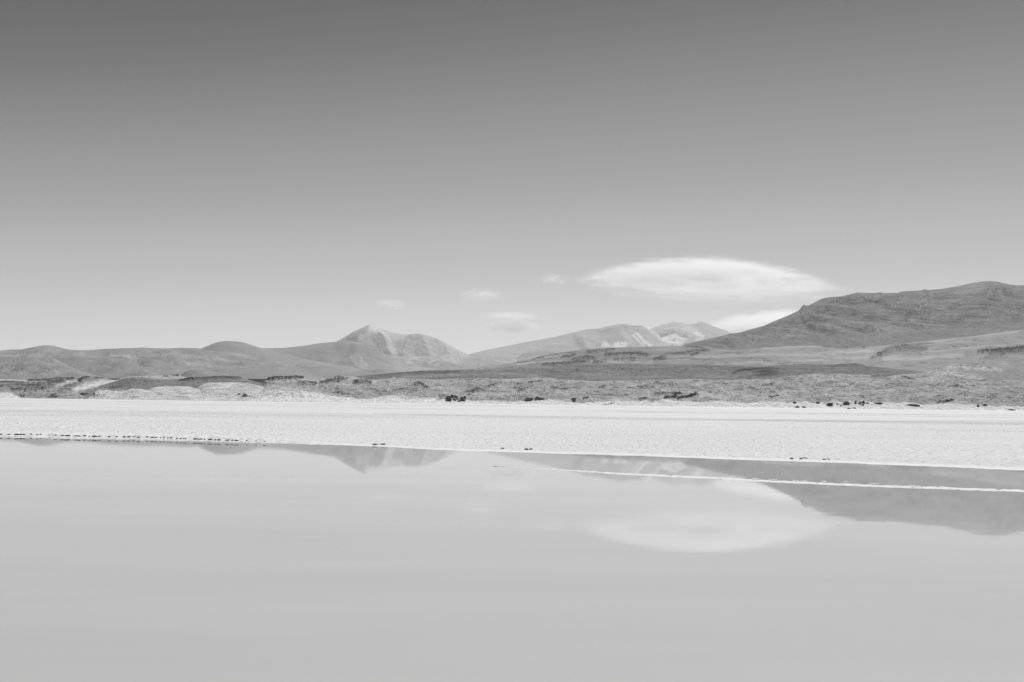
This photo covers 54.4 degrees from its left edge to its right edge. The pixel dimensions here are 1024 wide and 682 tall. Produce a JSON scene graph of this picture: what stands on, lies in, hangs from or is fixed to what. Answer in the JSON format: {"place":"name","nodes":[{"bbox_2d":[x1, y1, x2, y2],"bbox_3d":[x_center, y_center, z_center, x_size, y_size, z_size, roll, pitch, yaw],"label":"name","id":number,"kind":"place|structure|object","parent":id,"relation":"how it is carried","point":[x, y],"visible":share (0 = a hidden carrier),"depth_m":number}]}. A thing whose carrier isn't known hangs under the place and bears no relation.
{"place":"outdoors","nodes":[
{"label":"outdoors","id":0,"kind":"place"},
{"bbox_2d":[0,386,87,398],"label":"hills","id":1,"kind":"structure","parent":0,"point":[45,392],"depth_m":500.74},
{"bbox_2d":[0,357,99,379],"bbox_3d":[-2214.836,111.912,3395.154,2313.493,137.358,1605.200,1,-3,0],"label":"hills","id":2,"kind":"structure","parent":0,"point":[21,368],"depth_m":2947.59},
{"bbox_2d":[0,376,119,394],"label":"hills","id":3,"kind":"structure","parent":0,"point":[83,385],"depth_m":648.96},
{"bbox_2d":[54,356,161,379],"bbox_3d":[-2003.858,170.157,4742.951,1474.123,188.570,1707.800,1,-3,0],"label":"hills","id":4,"kind":"structure","parent":0,"point":[113,368],"depth_m":4268.38},
{"bbox_2d":[88,389,204,399],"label":"hills","id":5,"kind":"structure","parent":0,"point":[136,394],"depth_m":489.40},
{"bbox_2d":[120,374,186,378],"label":"hills","id":6,"kind":"structure","parent":0,"point":[174,376],"depth_m":785.51},
{"bbox_2d":[83,376,262,396],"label":"hills","id":7,"kind":"structure","parent":0,"point":[144,383],"depth_m":586.71},
{"bbox_2d":[138,359,220,375],"bbox_3d":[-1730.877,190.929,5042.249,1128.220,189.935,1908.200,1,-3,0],"label":"hills","id":8,"kind":"structure","parent":0,"point":[163,368],"depth_m":4689.38},
{"bbox_2d":[181,370,208,377],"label":"hills","id":9,"kind":"structure","parent":0,"point":[193,373],"depth_m":2027.65},
{"bbox_2d":[147,386,245,400],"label":"hills","id":10,"kind":"structure","parent":0,"point":[183,392],"depth_m":504.33},
{"bbox_2d":[0,345,409,375],"bbox_3d":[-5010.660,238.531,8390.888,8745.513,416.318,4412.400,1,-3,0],"label":"hills","id":11,"kind":"structure","parent":0,"point":[221,363],"depth_m":7603.95},
{"bbox_2d":[197,382,263,399],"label":"hills","id":12,"kind":"structure","parent":0,"point":[229,389],"depth_m":525.63},
{"bbox_2d":[201,341,364,369],"bbox_3d":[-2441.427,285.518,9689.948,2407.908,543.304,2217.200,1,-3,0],"label":"hills","id":13,"kind":"structure","parent":0,"point":[244,348],"depth_m":9263.81},
{"bbox_2d":[229,366,382,382],"bbox_3d":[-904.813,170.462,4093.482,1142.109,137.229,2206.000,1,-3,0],"label":"hills","id":14,"kind":"structure","parent":0,"point":[261,374],"depth_m":3589.00},
{"bbox_2d":[263,341,437,371],"bbox_3d":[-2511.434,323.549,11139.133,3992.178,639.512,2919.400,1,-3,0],"label":"hills","id":15,"kind":"structure","parent":0,"point":[358,355],"depth_m":10426.51},
{"bbox_2d":[336,325,469,357],"bbox_3d":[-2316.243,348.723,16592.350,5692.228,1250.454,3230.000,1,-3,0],"label":"mountain","id":16,"kind":"structure","parent":0,"point":[389,343],"depth_m":16110.81},
{"bbox_2d":[391,348,563,369],"bbox_3d":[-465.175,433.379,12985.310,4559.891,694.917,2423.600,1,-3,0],"label":"hills","id":17,"kind":"structure","parent":0,"point":[445,362],"depth_m":12521.82},
{"bbox_2d":[0,435,1023,681],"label":"water","id":18,"kind":"structure","parent":0,"point":[180,561],"depth_m":10.20},
{"bbox_2d":[494,466,1023,491],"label":"salt bar","id":19,"kind":"object","parent":18,"relation":"on","point":[888,486],"visible":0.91,"depth_m":21.69},
{"bbox_2d":[0,398,1023,469],"bbox_3d":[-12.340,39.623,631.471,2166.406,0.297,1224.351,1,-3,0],"label":"salt flat","id":20,"kind":"structure","parent":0,"point":[988,439],"depth_m":61.74},
{"bbox_2d":[0,0,1023,353],"label":"sky","id":21,"kind":"structure","parent":0,"point":[471,176]},
{"bbox_2d":[468,324,667,357],"bbox_3d":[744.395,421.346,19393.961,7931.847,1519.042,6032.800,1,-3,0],"label":"mountain","id":22,"kind":"structure","parent":0,"point":[619,335],"depth_m":18344.94},
{"bbox_2d":[246,373,1023,410],"bbox_3d":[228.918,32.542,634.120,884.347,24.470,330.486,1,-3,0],"label":"hills","id":23,"kind":"structure","parent":0,"point":[930,391],"depth_m":554.03},
{"bbox_2d":[357,363,924,380],"bbox_3d":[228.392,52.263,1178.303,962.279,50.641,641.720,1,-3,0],"label":"hills","id":24,"kind":"structure","parent":0,"point":[605,372],"depth_m":1013.56},
{"bbox_2d":[648,321,730,345],"bbox_3d":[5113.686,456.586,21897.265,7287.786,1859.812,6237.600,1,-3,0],"label":"mountain","id":25,"kind":"structure","parent":0,"point":[674,334],"depth_m":21472.93},
{"bbox_2d":[468,330,1023,371],"bbox_3d":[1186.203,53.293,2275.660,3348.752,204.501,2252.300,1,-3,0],"label":"hills","id":26,"kind":"structure","parent":0,"point":[1002,350],"depth_m":1726.66},
{"bbox_2d":[682,281,1023,349],"bbox_3d":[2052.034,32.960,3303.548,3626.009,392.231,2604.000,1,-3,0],"label":"hills","id":27,"kind":"structure","parent":0,"point":[856,319],"depth_m":2606.56},
{"bbox_2d":[914,364,1023,380],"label":"hills","id":28,"kind":"structure","parent":0,"point":[976,373],"depth_m":877.79}
]}

